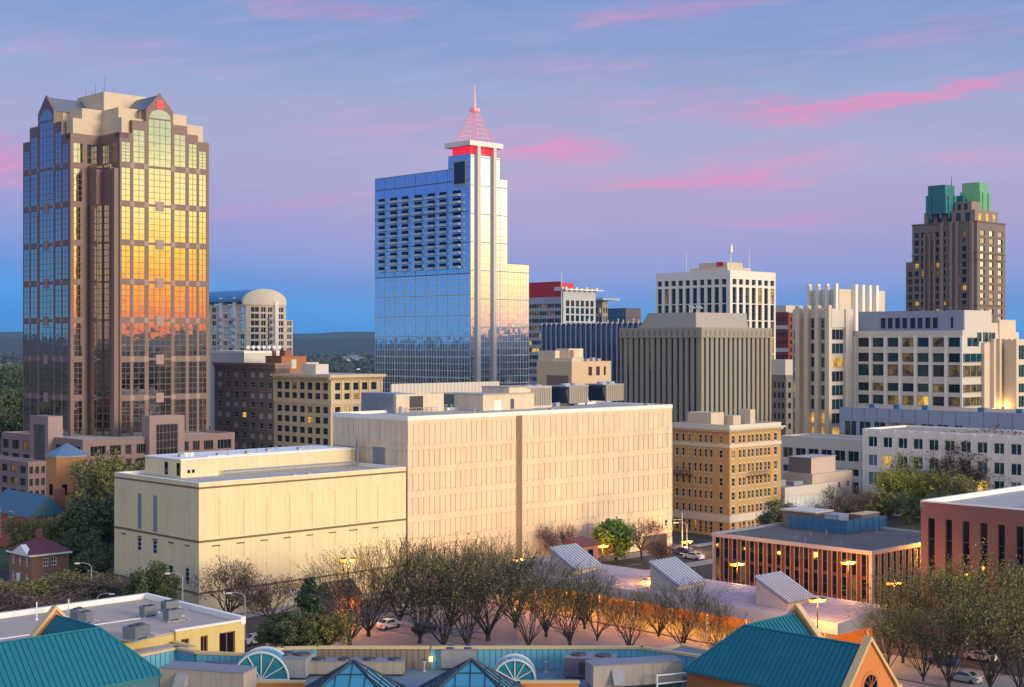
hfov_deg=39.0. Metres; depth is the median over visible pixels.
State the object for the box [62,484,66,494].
window
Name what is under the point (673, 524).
traffic signal
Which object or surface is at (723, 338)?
window
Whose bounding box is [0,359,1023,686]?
ground
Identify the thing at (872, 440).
window
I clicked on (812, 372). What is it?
window
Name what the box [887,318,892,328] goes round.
window
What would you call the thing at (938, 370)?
window
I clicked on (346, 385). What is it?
window
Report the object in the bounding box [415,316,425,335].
window
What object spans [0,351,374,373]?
woods
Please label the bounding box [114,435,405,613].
cream building
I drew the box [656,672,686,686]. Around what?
guard rail
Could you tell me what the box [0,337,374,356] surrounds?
hills
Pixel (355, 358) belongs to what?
house
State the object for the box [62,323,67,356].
window
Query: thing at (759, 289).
window
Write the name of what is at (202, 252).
window
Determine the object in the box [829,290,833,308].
window
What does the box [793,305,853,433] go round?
finned stone wing
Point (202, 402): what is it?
window
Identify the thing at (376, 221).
window
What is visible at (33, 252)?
window
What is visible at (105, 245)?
window
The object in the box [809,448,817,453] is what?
window
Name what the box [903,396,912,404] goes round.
window
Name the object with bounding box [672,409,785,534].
tan brick building
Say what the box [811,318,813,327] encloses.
window
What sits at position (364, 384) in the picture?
window
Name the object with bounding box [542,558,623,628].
bare tree
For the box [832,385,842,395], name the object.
window
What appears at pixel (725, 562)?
window
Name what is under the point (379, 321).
window
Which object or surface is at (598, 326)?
window
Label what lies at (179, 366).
window
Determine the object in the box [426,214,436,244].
window
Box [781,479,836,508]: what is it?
white clad shed
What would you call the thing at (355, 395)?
window
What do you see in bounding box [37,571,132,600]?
shrub
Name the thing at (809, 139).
sky
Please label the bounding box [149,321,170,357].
window
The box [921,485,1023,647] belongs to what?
rose brick building
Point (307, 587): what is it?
evergreen tree
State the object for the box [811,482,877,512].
street tree
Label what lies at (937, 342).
window
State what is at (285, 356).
brick penthouse building
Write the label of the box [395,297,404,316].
window
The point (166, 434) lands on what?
window
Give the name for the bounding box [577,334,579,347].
window
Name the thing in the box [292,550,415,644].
bare tree
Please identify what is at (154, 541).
window
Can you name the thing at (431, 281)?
window
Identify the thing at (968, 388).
window
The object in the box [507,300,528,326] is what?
window
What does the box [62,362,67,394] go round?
window
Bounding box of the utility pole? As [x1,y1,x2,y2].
[290,590,301,612]
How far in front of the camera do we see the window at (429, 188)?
658.81 m
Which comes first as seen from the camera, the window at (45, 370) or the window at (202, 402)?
the window at (45, 370)
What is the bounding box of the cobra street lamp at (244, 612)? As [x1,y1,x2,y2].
[227,592,245,645]
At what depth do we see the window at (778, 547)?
243.85 m
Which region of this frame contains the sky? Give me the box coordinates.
[0,0,1023,338]
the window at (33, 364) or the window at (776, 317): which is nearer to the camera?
the window at (33, 364)
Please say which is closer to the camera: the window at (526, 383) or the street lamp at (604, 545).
the street lamp at (604, 545)
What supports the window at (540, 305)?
in the red topped tower at (558, 302)
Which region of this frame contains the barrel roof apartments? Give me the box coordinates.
[209,289,292,425]
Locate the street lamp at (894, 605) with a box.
[887,580,901,647]
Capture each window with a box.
[4,439,8,447]
[13,440,18,448]
[21,466,25,473]
[21,478,25,485]
[24,175,28,207]
[24,212,28,244]
[24,249,28,281]
[24,287,28,318]
[24,324,28,355]
[24,361,28,392]
[24,398,28,430]
[24,441,28,449]
[30,136,36,169]
[30,174,36,206]
[30,211,36,243]
[30,249,36,281]
[30,286,36,317]
[30,323,36,355]
[30,361,36,393]
[30,398,36,414]
[34,424,44,460]
[39,120,52,169]
[39,169,52,206]
[39,207,52,244]
[39,245,52,282]
[39,284,52,319]
[39,321,52,357]
[39,360,52,395]
[39,397,52,414]
[40,110,52,121]
[43,557,47,566]
[49,484,52,494]
[51,557,55,565]
[55,131,60,164]
[55,169,60,202]
[55,208,60,240]
[55,246,60,279]
[55,285,60,317]
[55,323,60,355]
[55,362,60,394]
[55,400,60,415]
[62,168,67,201]
[62,207,67,240]
[62,245,67,278]
[62,284,67,317]
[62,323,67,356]
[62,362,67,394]
[62,400,67,435]
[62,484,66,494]
[74,168,81,201]
[74,207,81,239]
[74,245,81,278]
[74,284,81,317]
[74,323,81,356]
[74,362,81,394]
[74,400,81,435]
[88,204,96,242]
[88,243,96,281]
[88,282,96,319]
[88,320,96,358]
[88,359,96,397]
[88,398,96,435]
[90,446,104,455]
[103,204,108,241]
[103,243,108,280]
[103,282,108,319]
[103,320,108,358]
[103,360,108,397]
[103,398,108,435]
[110,445,120,454]
[121,167,129,200]
[121,206,129,239]
[121,245,129,278]
[121,284,129,316]
[121,323,129,356]
[121,362,129,395]
[121,401,129,435]
[125,444,130,453]
[133,129,144,163]
[133,168,144,201]
[133,207,144,240]
[133,245,144,278]
[133,284,144,317]
[133,323,144,356]
[133,362,144,394]
[133,400,144,435]
[137,444,144,453]
[138,537,140,550]
[149,110,170,119]
[149,119,170,167]
[149,168,170,205]
[149,206,170,243]
[149,244,170,281]
[149,283,170,319]
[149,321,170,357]
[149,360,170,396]
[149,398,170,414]
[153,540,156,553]
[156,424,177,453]
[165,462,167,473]
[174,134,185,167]
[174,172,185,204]
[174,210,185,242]
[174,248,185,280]
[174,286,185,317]
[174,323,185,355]
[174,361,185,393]
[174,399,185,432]
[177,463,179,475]
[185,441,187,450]
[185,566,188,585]
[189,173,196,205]
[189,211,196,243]
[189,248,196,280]
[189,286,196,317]
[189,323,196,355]
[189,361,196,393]
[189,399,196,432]
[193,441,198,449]
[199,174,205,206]
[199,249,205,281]
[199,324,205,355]
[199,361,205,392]
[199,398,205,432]
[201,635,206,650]
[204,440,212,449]
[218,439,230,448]
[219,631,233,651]
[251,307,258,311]
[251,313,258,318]
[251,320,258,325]
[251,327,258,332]
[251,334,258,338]
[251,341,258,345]
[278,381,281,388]
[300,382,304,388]
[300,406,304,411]
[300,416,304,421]
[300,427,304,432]
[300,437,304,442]
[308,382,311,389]
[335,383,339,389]
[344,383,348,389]
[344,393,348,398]
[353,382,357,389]
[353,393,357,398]
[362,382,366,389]
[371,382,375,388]
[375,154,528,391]
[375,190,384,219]
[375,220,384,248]
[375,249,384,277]
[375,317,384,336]
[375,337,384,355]
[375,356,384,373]
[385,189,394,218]
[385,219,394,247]
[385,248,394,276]
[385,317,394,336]
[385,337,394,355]
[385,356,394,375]
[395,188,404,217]
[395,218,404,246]
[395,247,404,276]
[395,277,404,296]
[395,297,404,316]
[395,317,404,336]
[395,337,404,355]
[395,357,404,375]
[395,376,404,383]
[405,187,414,216]
[405,217,414,246]
[405,247,414,275]
[405,317,414,336]
[405,337,414,355]
[405,357,414,376]
[415,185,425,215]
[415,215,425,244]
[415,246,425,275]
[415,276,425,295]
[415,296,425,315]
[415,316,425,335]
[415,337,425,356]
[415,357,425,376]
[415,377,425,382]
[426,184,436,214]
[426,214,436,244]
[426,245,436,274]
[426,275,436,295]
[426,296,436,315]
[426,316,436,335]
[426,337,436,356]
[426,357,436,376]
[426,377,436,382]
[437,183,447,213]
[437,213,447,243]
[437,244,447,274]
[437,275,447,295]
[437,295,447,315]
[437,316,447,335]
[437,337,447,356]
[437,357,447,376]
[437,377,447,382]
[448,154,469,168]
[448,182,458,212]
[448,213,458,243]
[448,244,458,273]
[448,316,458,335]
[448,336,458,356]
[448,357,458,377]
[448,378,458,382]
[459,180,469,211]
[459,211,469,242]
[459,242,469,273]
[459,316,469,335]
[459,336,469,356]
[459,357,469,377]
[459,378,469,381]
[481,158,491,186]
[481,186,491,214]
[481,214,491,242]
[481,243,491,270]
[481,271,491,298]
[481,299,491,326]
[481,327,491,354]
[481,355,491,381]
[507,272,528,299]
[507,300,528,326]
[507,328,528,354]
[507,355,528,382]
[507,382,528,384]
[532,304,538,308]
[532,311,538,315]
[532,333,538,337]
[532,355,537,359]
[539,304,545,308]
[539,311,545,315]
[542,326,545,333]
[542,334,545,350]
[547,311,553,315]
[547,318,553,322]
[547,326,589,333]
[547,334,549,350]
[552,334,554,350]
[555,318,560,322]
[557,334,559,348]
[562,334,564,347]
[566,300,592,322]
[567,334,569,347]
[572,334,574,347]
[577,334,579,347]
[582,334,584,358]
[587,334,589,358]
[588,367,591,375]
[592,334,594,357]
[596,367,599,374]
[597,325,600,333]
[597,334,600,358]
[602,325,605,333]
[602,334,605,360]
[607,325,610,332]
[607,334,610,360]
[608,309,624,317]
[608,318,624,322]
[613,334,615,361]
[613,363,615,382]
[618,334,619,361]
[618,363,619,382]
[623,338,623,368]
[626,309,640,317]
[626,318,640,322]
[628,338,628,368]
[628,370,628,400]
[633,338,633,369]
[633,370,633,400]
[639,338,639,369]
[639,370,639,401]
[644,338,644,369]
[644,370,644,401]
[650,338,650,369]
[650,370,650,401]
[655,370,655,401]
[658,289,661,304]
[661,370,661,401]
[665,289,668,304]
[665,305,668,312]
[666,370,667,402]
[672,370,672,402]
[689,338,689,369]
[689,371,689,402]
[701,288,703,303]
[704,338,704,370]
[704,371,704,403]
[716,537,719,556]
[716,559,719,577]
[718,338,718,369]
[718,370,718,402]
[722,287,725,302]
[722,304,725,312]
[723,338,723,369]
[723,370,723,402]
[724,538,727,558]
[724,560,727,578]
[732,338,732,369]
[732,370,732,401]
[733,287,734,302]
[733,539,736,559]
[733,564,736,580]
[739,287,741,302]
[741,338,741,369]
[741,370,741,401]
[741,540,744,560]
[741,564,744,581]
[745,288,747,302]
[745,304,747,319]
[750,338,750,369]
[750,370,750,401]
[750,541,753,561]
[750,564,753,582]
[752,288,754,303]
[752,305,754,319]
[758,288,760,303]
[758,305,760,319]
[759,338,759,368]
[759,370,759,400]
[759,542,762,562]
[759,565,762,574]
[764,288,766,303]
[764,305,766,320]
[768,543,771,563]
[770,289,772,303]
[770,305,772,320]
[771,338,772,353]
[776,317,786,358]
[776,544,780,565]
[783,447,792,456]
[783,464,788,470]
[785,545,789,566]
[785,569,789,576]
[795,547,798,567]
[795,570,798,583]
[796,448,805,454]
[804,548,807,568]
[804,571,807,589]
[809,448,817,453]
[811,291,815,308]
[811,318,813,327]
[811,329,813,339]
[811,343,813,353]
[811,357,813,367]
[811,371,813,380]
[811,385,813,394]
[811,399,813,408]
[811,412,813,422]
[813,549,817,569]
[813,572,817,591]
[820,290,824,308]
[821,318,824,327]
[821,329,824,339]
[821,343,824,353]
[821,357,824,367]
[821,371,824,381]
[821,385,824,395]
[821,399,824,409]
[821,413,824,423]
[822,449,831,454]
[823,550,826,571]
[823,574,826,593]
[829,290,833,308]
[832,329,842,339]
[832,343,842,353]
[832,357,842,367]
[832,371,842,381]
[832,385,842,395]
[832,399,842,409]
[832,413,838,423]
[832,427,838,433]
[832,551,836,572]
[832,575,836,594]
[835,450,844,460]
[842,552,845,573]
[842,576,845,595]
[845,420,855,434]
[848,451,858,461]
[848,469,858,476]
[852,482,858,494]
[852,553,855,574]
[852,578,855,597]
[859,338,868,346]
[859,353,868,361]
[859,364,868,374]
[859,382,868,389]
[859,394,868,402]
[859,421,870,434]
[861,554,865,576]
[861,579,865,598]
[868,436,876,446]
[868,454,876,465]
[868,472,876,484]
[873,338,882,346]
[873,353,882,361]
[873,364,882,375]
[873,382,882,390]
[873,395,882,403]
[874,422,884,426]
[875,554,877,576]
[875,579,877,598]
[880,318,885,328]
[882,553,883,574]
[883,437,891,447]
[883,455,891,466]
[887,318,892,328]
[888,338,897,346]
[888,353,897,361]
[888,364,897,375]
[888,383,897,390]
[888,395,897,403]
[888,552,889,572]
[890,422,900,425]
[894,551,895,572]
[895,318,899,328]
[898,438,906,448]
[898,456,906,467]
[900,550,901,571]
[902,317,906,328]
[903,338,912,346]
[903,353,912,361]
[903,365,912,375]
[903,383,912,391]
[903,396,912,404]
[906,549,907,569]
[910,317,915,328]
[912,548,913,568]
[914,439,922,449]
[914,457,922,468]
[917,317,922,328]
[917,547,918,567]
[918,338,927,346]
[918,353,927,361]
[918,365,927,376]
[918,383,927,391]
[918,396,927,404]
[925,317,930,328]
[929,439,937,450]
[929,458,937,469]
[929,518,934,580]
[932,317,937,328]
[933,338,943,346]
[933,353,943,361]
[933,365,943,376]
[933,384,943,391]
[933,396,943,405]
[945,440,953,451]
[946,519,951,580]
[949,338,959,346]
[949,353,959,361]
[949,365,959,376]
[949,384,959,392]
[949,397,959,405]
[950,317,953,327]
[956,213,960,220]
[961,441,970,452]
[963,521,968,584]
[964,353,981,361]
[964,365,981,376]
[964,384,981,392]
[964,396,981,406]
[965,212,969,220]
[967,338,977,346]
[977,332,981,341]
[977,442,986,453]
[977,461,986,473]
[977,480,986,491]
[978,212,981,220]
[981,523,986,587]
[984,332,988,341]
[985,213,988,221]
[992,214,995,221]
[994,443,1003,454]
[994,462,1003,474]
[994,481,1003,488]
[999,524,1004,587]
[1011,444,1020,455]
[1011,463,1020,475]
[1011,482,1020,486]
[1017,526,1023,591]
[1019,345,1023,359]
[1019,365,1023,376]
[1019,383,1023,392]
[1019,396,1023,406]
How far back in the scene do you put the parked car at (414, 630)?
224.69 m
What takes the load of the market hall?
on the ground at (700, 571)
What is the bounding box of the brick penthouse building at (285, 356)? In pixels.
[265,350,318,372]
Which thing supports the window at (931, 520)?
in the rose brick building at (960, 524)
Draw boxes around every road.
[0,453,711,546]
[244,645,255,652]
[246,516,920,634]
[537,590,1023,675]
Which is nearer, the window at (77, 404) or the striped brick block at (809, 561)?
the striped brick block at (809, 561)
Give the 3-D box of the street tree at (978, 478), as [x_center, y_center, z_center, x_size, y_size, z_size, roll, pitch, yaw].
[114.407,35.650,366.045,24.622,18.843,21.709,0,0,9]
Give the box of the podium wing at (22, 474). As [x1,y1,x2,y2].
[0,455,45,494]
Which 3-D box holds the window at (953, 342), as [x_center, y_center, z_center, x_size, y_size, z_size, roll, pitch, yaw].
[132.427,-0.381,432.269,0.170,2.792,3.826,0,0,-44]
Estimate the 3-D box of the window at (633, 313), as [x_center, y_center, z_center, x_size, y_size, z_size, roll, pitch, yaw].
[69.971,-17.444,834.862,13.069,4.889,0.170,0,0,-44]
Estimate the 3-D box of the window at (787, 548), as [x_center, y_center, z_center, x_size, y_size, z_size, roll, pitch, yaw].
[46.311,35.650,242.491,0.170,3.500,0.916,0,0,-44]
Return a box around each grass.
[0,545,248,613]
[896,523,920,530]
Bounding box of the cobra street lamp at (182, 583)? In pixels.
[165,572,182,600]
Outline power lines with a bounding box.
[291,589,482,643]
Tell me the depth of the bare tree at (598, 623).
218.56 m
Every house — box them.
[6,529,71,583]
[349,357,364,369]
[361,392,443,412]
[431,392,469,407]
[453,385,551,410]
[780,506,833,526]
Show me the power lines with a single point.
(392, 617)
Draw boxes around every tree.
[0,359,22,378]
[0,366,20,382]
[0,371,22,391]
[0,382,22,428]
[0,384,22,398]
[0,406,22,440]
[0,512,49,555]
[27,514,70,541]
[52,528,107,565]
[58,491,113,554]
[63,446,143,546]
[64,491,112,544]
[70,542,113,576]
[80,456,144,485]
[121,559,183,599]
[187,554,277,612]
[221,564,324,618]
[252,608,316,646]
[284,604,361,645]
[290,575,332,645]
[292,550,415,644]
[302,532,423,636]
[317,578,362,627]
[349,532,439,620]
[362,553,498,644]
[371,532,484,643]
[388,539,517,643]
[400,535,528,631]
[411,529,553,640]
[433,532,526,615]
[463,545,565,627]
[488,561,582,644]
[506,551,586,636]
[512,567,614,644]
[536,521,580,550]
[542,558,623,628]
[568,577,629,640]
[589,538,617,559]
[590,517,636,562]
[594,586,671,644]
[617,512,678,559]
[619,581,690,636]
[626,574,730,643]
[643,538,679,558]
[672,593,749,647]
[755,499,799,525]
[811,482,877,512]
[838,498,877,512]
[843,557,952,662]
[843,585,930,666]
[856,491,899,516]
[869,465,948,523]
[872,450,937,519]
[873,552,997,667]
[878,596,969,681]
[883,588,1003,686]
[886,423,985,481]
[888,490,936,529]
[910,550,1002,650]
[920,449,1011,490]
[924,467,980,497]
[932,537,1022,660]
[937,576,1023,686]
[948,551,1023,674]
[962,584,1023,686]
[975,551,1023,642]
[979,419,1021,434]
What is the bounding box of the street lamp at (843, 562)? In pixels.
[840,560,855,599]
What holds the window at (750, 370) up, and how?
in the ribbed office block at (684, 363)
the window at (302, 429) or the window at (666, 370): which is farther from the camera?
the window at (302, 429)
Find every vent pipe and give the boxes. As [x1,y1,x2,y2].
[421,661,426,671]
[543,661,548,672]
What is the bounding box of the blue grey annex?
[839,404,1023,434]
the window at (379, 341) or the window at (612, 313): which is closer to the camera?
the window at (379, 341)
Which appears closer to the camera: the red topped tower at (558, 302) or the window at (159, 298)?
the window at (159, 298)
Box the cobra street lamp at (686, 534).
[675,522,687,546]
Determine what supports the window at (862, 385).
in the stone civic building at (944, 358)
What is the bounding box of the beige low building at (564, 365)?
[537,348,610,401]
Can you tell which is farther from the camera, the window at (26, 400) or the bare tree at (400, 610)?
the window at (26, 400)
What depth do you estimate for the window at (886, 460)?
379.99 m
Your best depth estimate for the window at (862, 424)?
419.48 m
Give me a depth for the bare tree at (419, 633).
217.37 m
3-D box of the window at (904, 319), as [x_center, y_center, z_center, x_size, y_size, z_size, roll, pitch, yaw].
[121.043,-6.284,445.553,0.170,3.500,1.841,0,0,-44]
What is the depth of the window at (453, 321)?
648.12 m
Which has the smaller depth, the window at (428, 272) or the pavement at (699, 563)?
the pavement at (699, 563)
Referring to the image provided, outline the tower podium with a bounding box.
[2,414,234,469]
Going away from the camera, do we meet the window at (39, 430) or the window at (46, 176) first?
the window at (39, 430)
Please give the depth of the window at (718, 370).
436.73 m
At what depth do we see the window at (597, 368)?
412.93 m
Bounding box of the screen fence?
[789,515,885,534]
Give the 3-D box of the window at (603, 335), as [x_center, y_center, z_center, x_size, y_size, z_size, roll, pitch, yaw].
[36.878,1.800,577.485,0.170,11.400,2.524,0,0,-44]
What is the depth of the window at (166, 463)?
254.18 m
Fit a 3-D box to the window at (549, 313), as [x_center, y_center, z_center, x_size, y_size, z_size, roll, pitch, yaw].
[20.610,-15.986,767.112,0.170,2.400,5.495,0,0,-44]
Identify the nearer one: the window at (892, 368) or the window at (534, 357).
the window at (892, 368)
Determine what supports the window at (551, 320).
in the red topped tower at (558, 302)
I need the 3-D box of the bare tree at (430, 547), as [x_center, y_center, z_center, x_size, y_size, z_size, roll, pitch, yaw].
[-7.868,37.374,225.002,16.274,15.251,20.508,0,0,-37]
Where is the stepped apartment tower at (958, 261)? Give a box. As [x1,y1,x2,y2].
[906,176,1005,319]
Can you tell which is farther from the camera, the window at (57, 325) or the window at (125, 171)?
the window at (57, 325)
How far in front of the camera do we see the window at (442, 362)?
653.37 m
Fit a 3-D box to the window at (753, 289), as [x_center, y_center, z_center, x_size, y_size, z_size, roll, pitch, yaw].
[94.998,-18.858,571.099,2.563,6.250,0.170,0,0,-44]
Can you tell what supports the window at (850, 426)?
in the blue grey annex
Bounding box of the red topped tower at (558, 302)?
[529,272,603,384]
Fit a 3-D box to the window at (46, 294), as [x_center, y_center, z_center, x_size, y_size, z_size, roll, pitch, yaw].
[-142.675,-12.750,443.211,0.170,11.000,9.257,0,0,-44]
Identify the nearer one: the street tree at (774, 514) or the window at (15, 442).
the street tree at (774, 514)
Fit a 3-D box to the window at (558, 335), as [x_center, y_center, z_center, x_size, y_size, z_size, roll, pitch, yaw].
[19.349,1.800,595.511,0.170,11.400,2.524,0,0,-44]
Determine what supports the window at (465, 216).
in the glass tower at (451, 294)
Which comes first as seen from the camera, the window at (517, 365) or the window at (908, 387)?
the window at (908, 387)
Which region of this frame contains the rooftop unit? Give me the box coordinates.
[204,661,237,664]
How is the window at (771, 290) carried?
in the white office tower at (725, 287)
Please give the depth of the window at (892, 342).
447.14 m
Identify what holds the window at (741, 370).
in the ribbed office block at (684, 363)
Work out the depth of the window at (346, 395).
444.58 m
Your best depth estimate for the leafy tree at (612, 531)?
291.03 m
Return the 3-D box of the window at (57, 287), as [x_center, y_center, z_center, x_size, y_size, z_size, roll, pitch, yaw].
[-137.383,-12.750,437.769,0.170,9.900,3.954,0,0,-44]
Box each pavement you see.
[236,546,691,617]
[361,599,473,621]
[487,593,1023,686]
[647,559,711,570]
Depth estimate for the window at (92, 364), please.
434.17 m
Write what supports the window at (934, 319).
in the stone civic building at (944, 358)
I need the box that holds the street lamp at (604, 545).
[598,544,608,563]
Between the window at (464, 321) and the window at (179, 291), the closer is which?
the window at (179, 291)
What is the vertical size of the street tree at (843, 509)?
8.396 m
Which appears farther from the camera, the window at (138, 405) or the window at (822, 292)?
the window at (822, 292)
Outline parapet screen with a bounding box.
[390,381,498,393]
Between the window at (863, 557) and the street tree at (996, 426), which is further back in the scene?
the street tree at (996, 426)
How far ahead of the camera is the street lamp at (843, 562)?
225.91 m
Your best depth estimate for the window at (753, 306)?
571.55 m
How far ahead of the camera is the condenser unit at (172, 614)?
190.45 m
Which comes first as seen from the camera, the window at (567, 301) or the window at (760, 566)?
the window at (760, 566)
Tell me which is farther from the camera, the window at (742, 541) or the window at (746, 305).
the window at (746, 305)
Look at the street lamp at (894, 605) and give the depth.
213.84 m
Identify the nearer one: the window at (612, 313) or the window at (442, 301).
the window at (442, 301)
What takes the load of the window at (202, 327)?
in the office tower at (115, 264)
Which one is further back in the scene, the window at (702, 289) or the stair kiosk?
the window at (702, 289)
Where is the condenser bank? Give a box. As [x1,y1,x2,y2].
[309,657,404,675]
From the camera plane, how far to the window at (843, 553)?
234.68 m
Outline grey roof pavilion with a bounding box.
[596,298,619,322]
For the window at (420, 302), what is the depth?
664.30 m
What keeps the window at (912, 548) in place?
in the striped brick block at (809, 561)
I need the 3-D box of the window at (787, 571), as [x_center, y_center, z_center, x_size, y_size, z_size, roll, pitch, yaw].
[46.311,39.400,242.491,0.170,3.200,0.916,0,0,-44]
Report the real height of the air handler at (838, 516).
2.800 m
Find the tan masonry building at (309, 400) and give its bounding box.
[270,364,385,446]
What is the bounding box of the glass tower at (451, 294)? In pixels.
[375,84,528,391]
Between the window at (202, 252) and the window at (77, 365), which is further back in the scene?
the window at (202, 252)
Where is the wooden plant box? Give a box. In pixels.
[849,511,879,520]
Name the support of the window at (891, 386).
in the stone civic building at (944, 358)
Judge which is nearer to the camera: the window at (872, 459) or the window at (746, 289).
the window at (872, 459)
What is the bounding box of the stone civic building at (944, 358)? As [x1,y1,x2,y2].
[853,310,1018,408]
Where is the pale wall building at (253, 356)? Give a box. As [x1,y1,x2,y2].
[210,345,281,430]
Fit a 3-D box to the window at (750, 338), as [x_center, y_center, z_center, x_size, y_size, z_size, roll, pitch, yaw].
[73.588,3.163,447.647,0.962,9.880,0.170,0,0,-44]
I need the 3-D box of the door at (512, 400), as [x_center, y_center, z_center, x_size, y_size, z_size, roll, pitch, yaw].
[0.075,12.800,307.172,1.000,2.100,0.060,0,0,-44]
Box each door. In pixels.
[16,573,19,581]
[494,400,500,409]
[511,399,513,408]
[643,533,666,549]
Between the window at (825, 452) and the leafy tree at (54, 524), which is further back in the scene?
the window at (825, 452)
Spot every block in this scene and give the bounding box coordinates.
[333,401,672,582]
[541,318,641,401]
[608,308,640,322]
[619,305,771,421]
[711,522,920,619]
[771,359,792,434]
[776,305,794,358]
[781,433,861,502]
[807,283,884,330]
[862,425,1023,517]
[1004,339,1023,408]
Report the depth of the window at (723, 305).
562.89 m
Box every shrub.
[0,576,54,605]
[0,578,52,611]
[0,591,90,611]
[6,574,70,600]
[25,568,125,603]
[36,581,125,603]
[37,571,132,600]
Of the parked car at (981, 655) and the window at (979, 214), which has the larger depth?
the window at (979, 214)
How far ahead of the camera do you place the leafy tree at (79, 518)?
287.88 m
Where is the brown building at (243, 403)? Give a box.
[212,362,291,449]
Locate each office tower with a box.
[23,92,208,436]
[656,245,775,358]
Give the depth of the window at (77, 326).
433.64 m
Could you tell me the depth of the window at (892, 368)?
447.14 m
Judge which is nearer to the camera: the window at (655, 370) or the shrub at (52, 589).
the shrub at (52, 589)
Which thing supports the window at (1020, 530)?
in the rose brick building at (960, 524)
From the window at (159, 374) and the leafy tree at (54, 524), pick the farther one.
the window at (159, 374)
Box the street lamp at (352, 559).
[340,557,356,622]
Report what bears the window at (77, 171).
in the office tower at (115, 264)
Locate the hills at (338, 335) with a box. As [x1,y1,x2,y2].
[0,332,374,338]
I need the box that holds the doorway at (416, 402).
[410,396,422,410]
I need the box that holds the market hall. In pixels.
[0,603,901,686]
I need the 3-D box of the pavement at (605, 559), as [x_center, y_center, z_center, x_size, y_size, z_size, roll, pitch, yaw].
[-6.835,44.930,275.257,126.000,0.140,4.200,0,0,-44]
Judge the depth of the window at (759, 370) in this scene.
451.03 m
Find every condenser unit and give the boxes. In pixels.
[70,607,85,619]
[78,610,98,623]
[118,622,161,641]
[136,604,162,618]
[158,599,185,612]
[160,607,189,622]
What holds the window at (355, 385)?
in the tan masonry building at (309, 400)
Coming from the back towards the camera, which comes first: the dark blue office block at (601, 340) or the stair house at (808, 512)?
the dark blue office block at (601, 340)
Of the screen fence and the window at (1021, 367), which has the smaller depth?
the screen fence
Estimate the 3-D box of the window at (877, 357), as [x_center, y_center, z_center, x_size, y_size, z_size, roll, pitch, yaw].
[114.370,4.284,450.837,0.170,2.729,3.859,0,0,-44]
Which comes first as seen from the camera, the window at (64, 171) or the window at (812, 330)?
the window at (64, 171)
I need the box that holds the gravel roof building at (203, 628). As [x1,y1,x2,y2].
[0,593,245,652]
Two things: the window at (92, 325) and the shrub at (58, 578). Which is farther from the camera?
the window at (92, 325)
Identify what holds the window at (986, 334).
in the stone civic building at (944, 358)
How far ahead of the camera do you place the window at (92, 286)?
434.17 m
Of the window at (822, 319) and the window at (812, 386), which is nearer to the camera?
the window at (822, 319)
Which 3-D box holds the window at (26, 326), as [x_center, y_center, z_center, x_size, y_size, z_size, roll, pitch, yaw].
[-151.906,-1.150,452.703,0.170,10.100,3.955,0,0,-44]
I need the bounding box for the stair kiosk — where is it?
[566,536,599,559]
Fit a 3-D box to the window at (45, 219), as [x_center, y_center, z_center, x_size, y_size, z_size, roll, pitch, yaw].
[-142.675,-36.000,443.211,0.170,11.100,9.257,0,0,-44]
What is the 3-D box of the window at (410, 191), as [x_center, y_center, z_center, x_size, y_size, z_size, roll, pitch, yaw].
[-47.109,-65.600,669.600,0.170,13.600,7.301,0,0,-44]
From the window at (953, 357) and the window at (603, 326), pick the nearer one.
the window at (953, 357)
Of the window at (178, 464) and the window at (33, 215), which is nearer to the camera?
the window at (178, 464)
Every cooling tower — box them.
[522,384,551,405]
[549,383,588,405]
[585,381,623,401]
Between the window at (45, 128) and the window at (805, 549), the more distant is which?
the window at (45, 128)
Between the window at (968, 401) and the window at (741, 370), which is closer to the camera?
the window at (968, 401)
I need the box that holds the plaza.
[264,602,935,686]
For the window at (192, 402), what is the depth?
447.63 m
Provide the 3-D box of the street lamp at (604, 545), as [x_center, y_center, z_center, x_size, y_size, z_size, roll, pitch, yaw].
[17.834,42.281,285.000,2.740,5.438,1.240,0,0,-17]
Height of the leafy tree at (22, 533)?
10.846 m
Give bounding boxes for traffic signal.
[665,513,682,546]
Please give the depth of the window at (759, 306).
574.35 m
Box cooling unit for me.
[563,651,617,678]
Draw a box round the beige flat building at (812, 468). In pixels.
[783,454,851,510]
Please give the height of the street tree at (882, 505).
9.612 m
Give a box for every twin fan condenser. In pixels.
[282,650,314,679]
[441,644,477,669]
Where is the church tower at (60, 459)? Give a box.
[45,443,87,508]
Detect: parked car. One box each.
[244,633,257,645]
[374,618,401,629]
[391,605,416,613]
[411,621,436,632]
[674,547,693,553]
[683,552,704,559]
[926,653,960,666]
[946,669,983,683]
[964,649,998,662]
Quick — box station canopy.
[492,543,886,643]
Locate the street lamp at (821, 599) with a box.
[809,597,826,628]
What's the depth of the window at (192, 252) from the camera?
447.52 m
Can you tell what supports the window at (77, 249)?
in the office tower at (115, 264)
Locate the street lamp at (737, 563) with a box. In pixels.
[730,562,744,583]
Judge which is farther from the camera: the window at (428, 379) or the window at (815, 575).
the window at (428, 379)
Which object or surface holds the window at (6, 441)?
in the tower podium
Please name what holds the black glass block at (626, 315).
on the ground at (700, 571)
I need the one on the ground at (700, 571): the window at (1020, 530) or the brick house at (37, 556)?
the brick house at (37, 556)
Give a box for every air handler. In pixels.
[159,661,257,686]
[584,655,682,686]
[824,512,848,520]
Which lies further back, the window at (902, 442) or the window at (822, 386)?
the window at (822, 386)
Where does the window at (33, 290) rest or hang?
in the office tower at (115, 264)

